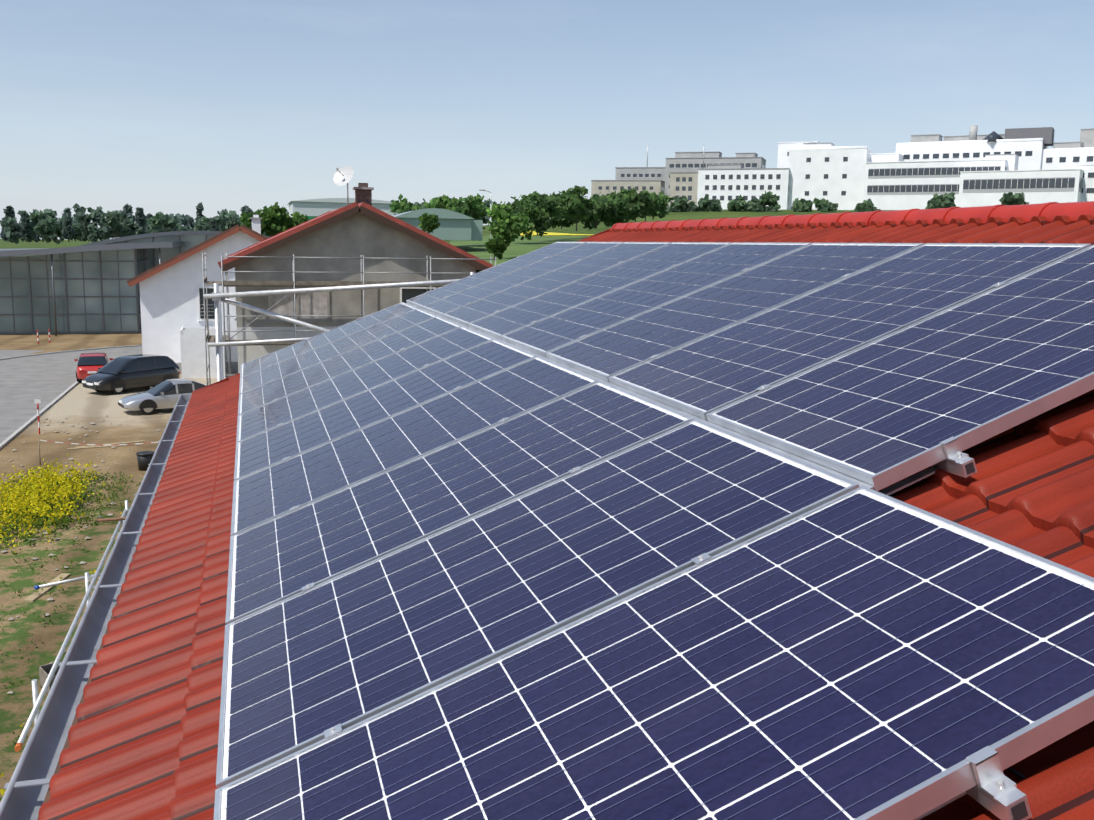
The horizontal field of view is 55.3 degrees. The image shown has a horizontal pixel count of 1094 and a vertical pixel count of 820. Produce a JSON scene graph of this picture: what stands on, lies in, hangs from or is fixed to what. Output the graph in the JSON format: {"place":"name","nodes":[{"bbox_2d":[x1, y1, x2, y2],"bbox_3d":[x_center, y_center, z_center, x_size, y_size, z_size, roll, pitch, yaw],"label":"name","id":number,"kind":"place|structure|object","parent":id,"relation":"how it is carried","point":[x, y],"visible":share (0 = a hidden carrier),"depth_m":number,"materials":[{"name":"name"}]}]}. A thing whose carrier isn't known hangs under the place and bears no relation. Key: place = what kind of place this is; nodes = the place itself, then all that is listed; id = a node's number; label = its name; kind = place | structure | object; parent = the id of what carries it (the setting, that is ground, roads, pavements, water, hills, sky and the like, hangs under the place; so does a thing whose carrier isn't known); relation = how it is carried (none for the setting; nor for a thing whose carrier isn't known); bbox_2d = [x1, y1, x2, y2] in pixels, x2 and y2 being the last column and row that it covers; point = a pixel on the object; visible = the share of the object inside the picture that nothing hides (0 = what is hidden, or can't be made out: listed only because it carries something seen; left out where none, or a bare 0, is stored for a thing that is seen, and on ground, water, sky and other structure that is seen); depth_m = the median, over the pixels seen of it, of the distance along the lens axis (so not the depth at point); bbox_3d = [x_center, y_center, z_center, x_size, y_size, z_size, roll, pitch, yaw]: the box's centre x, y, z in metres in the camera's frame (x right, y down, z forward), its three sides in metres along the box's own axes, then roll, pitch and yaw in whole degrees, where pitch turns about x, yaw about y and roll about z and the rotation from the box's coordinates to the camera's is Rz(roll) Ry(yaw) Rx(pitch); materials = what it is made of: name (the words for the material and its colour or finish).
{"place":"outdoors","nodes":[
{"label":"outdoors","id":0,"kind":"place"},
{"bbox_2d":[0,345,142,448],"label":"paved road","id":1,"kind":"structure","parent":0,"point":[49,379],"depth_m":55.67,"materials":[{"name":"grey asphalt"}]},
{"bbox_2d":[80,231,269,269],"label":"arched hall","id":2,"kind":"structure","parent":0,"point":[189,239],"depth_m":92.95,"materials":[{"name":"grey metal"}]},
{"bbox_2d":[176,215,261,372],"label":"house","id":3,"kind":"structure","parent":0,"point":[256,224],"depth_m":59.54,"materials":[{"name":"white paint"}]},
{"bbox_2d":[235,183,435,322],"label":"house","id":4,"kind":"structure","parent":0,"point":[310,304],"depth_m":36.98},
{"bbox_2d":[0,209,893,801],"bbox_3d":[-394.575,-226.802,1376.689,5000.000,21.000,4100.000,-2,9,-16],"label":"ground","id":5,"kind":"structure","parent":0,"point":[74,405],"depth_m":31.65,"materials":[{"name":"brown soil"}]},
{"bbox_2d":[39,661,62,694],"bbox_3d":[-8.070,4.522,17.809,0.950,0.360,0.620,-7,12,-40],"label":"mortar tub","id":6,"kind":"object","parent":5,"relation":"on","point":[44,670],"visible":0.21,"depth_m":17.66,"materials":[{"name":"grey"}]},
{"bbox_2d":[0,453,132,795],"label":"weed flowers","id":7,"kind":"object","parent":5,"relation":"on","point":[43,481],"visible":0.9,"depth_m":29.03,"materials":[{"name":"yellow plant"}]},
{"bbox_2d":[0,468,142,799],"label":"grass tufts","id":8,"kind":"object","parent":5,"relation":"on","point":[42,518],"visible":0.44,"depth_m":28.05,"materials":[{"name":"green plant"}]},
{"bbox_2d":[14,500,128,751],"bbox_3d":[-6.671,4.203,13.499,2.227,2.380,16.050,-2,9,-16],"label":"scaffold","id":9,"kind":"object","parent":5,"relation":"on","point":[37,699],"visible":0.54,"depth_m":14.71,"materials":[{"name":"metal"}]},
{"bbox_2d":[1,413,166,742],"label":"site clutter","id":10,"kind":"object","parent":5,"relation":"on","point":[34,596],"visible":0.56,"depth_m":27.13,"materials":[{"name":"stone"}]},
{"bbox_2d":[0,242,181,335],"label":"glass building","id":11,"kind":"structure","parent":5,"relation":"on","point":[87,289],"depth_m":82.33,"materials":[{"name":"grey glass"}]},
{"bbox_2d":[74,353,112,382],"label":"red hatchback car","id":12,"kind":"object","parent":5,"relation":"on","point":[88,364],"visible":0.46,"depth_m":54.81,"materials":[{"name":"red paint"}]},
{"bbox_2d":[34,329,159,464],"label":"site markers","id":13,"kind":"object","parent":5,"relation":"on","point":[37,401],"visible":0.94,"depth_m":34.99,"materials":[{"name":"red paint"}]},
{"bbox_2d":[37,432,178,819],"bbox_3d":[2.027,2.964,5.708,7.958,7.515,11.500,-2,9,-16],"label":"drip edge","id":14,"kind":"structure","parent":5,"relation":"on","point":[57,770],"depth_m":3.24,"materials":[{"name":"white paint"}]},
{"bbox_2d":[38,215,1093,819],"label":"roof tiles","id":15,"kind":"object","parent":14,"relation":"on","point":[144,735],"visible":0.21,"depth_m":2.98,"materials":[{"name":"red tile"}]},
{"bbox_2d":[1,397,188,819],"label":"gutter","id":16,"kind":"object","parent":15,"relation":"attached to","point":[25,803],"visible":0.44,"depth_m":3.72,"materials":[{"name":"metal"}]},
{"bbox_2d":[0,394,191,819],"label":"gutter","id":17,"kind":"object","parent":16,"relation":"attached to","point":[11,785],"depth_m":3.65,"materials":[{"name":"grey metal"}]},
{"bbox_2d":[266,255,1031,819],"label":"panel rails","id":18,"kind":"object","parent":15,"relation":"on","point":[998,793],"visible":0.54,"depth_m":2.31,"materials":[{"name":"metal"}]},
{"bbox_2d":[214,242,1093,819],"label":"solar panels","id":19,"kind":"object","parent":18,"relation":"attached to","point":[488,616],"visible":1,"depth_m":2.77,"materials":[{"name":"glass"}]},
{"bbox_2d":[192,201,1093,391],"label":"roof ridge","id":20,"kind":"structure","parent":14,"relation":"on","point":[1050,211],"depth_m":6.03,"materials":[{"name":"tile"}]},
{"bbox_2d":[82,354,179,393],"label":"black van","id":21,"kind":"object","parent":5,"relation":"on","point":[118,375],"visible":0.92,"depth_m":51.90,"materials":[{"name":"black paint"}]},
{"bbox_2d":[136,451,154,470],"bbox_3d":[-13.283,1.690,34.544,0.580,0.570,0.580,-2,9,-16],"label":"bucket","id":22,"kind":"object","parent":5,"relation":"on","point":[144,458],"visible":0.88,"depth_m":34.34,"materials":[{"name":"black plastic"}]},
{"bbox_2d":[118,378,206,414],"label":"silver car","id":23,"kind":"object","parent":5,"relation":"on","point":[164,394],"visible":0.67,"depth_m":45.67,"materials":[{"name":"grey paint"}]},
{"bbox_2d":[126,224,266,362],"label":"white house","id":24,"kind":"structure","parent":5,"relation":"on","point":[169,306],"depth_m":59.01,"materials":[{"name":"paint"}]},
{"bbox_2d":[179,326,225,377],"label":"container box","id":25,"kind":"object","parent":5,"relation":"on","point":[193,354],"visible":0.77,"depth_m":57.35,"materials":[{"name":"metal"}]},
{"bbox_2d":[202,252,495,385],"bbox_3d":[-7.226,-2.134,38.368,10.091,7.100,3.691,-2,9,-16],"label":"scaffold","id":26,"kind":"object","parent":5,"relation":"on","point":[227,284],"visible":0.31,"depth_m":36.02,"materials":[{"name":"metal"}]},
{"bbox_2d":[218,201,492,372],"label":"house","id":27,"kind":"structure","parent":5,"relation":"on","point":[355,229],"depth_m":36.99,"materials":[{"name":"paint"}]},
{"bbox_2d":[333,166,353,185],"bbox_3d":[-7.321,-8.421,37.522,0.796,0.713,0.500,1,9,3],"label":"satellite dish","id":28,"kind":"object","parent":27,"relation":"attached to","point":[343,175],"visible":1,"depth_m":37.58,"materials":[{"name":"grey metal"}]},
{"bbox_2d":[287,198,482,240],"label":"sheds","id":29,"kind":"object","parent":5,"relation":"on","point":[454,225],"visible":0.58,"depth_m":164.47,"materials":[{"name":"green metal"}]},
{"bbox_2d":[591,125,1093,210],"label":"hospital buildings","id":30,"kind":"structure","parent":5,"relation":"on","point":[972,169],"depth_m":371.00,"materials":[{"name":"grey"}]},
{"bbox_2d":[0,185,1028,260],"bbox_3d":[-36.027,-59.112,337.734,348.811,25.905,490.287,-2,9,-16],"label":"tree","id":31,"kind":"object","parent":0,"point":[509,223],"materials":[{"name":"green plant"}]},
{"bbox_2d":[450,231,593,265],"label":"rape field","id":32,"kind":"structure","parent":0,"point":[514,249],"depth_m":189.91,"materials":[{"name":"green plant"}]},
{"bbox_2d":[0,0,1093,239],"label":"sky","id":33,"kind":"structure","parent":0,"point":[167,106],"materials":[{"name":"blue"}]}
]}

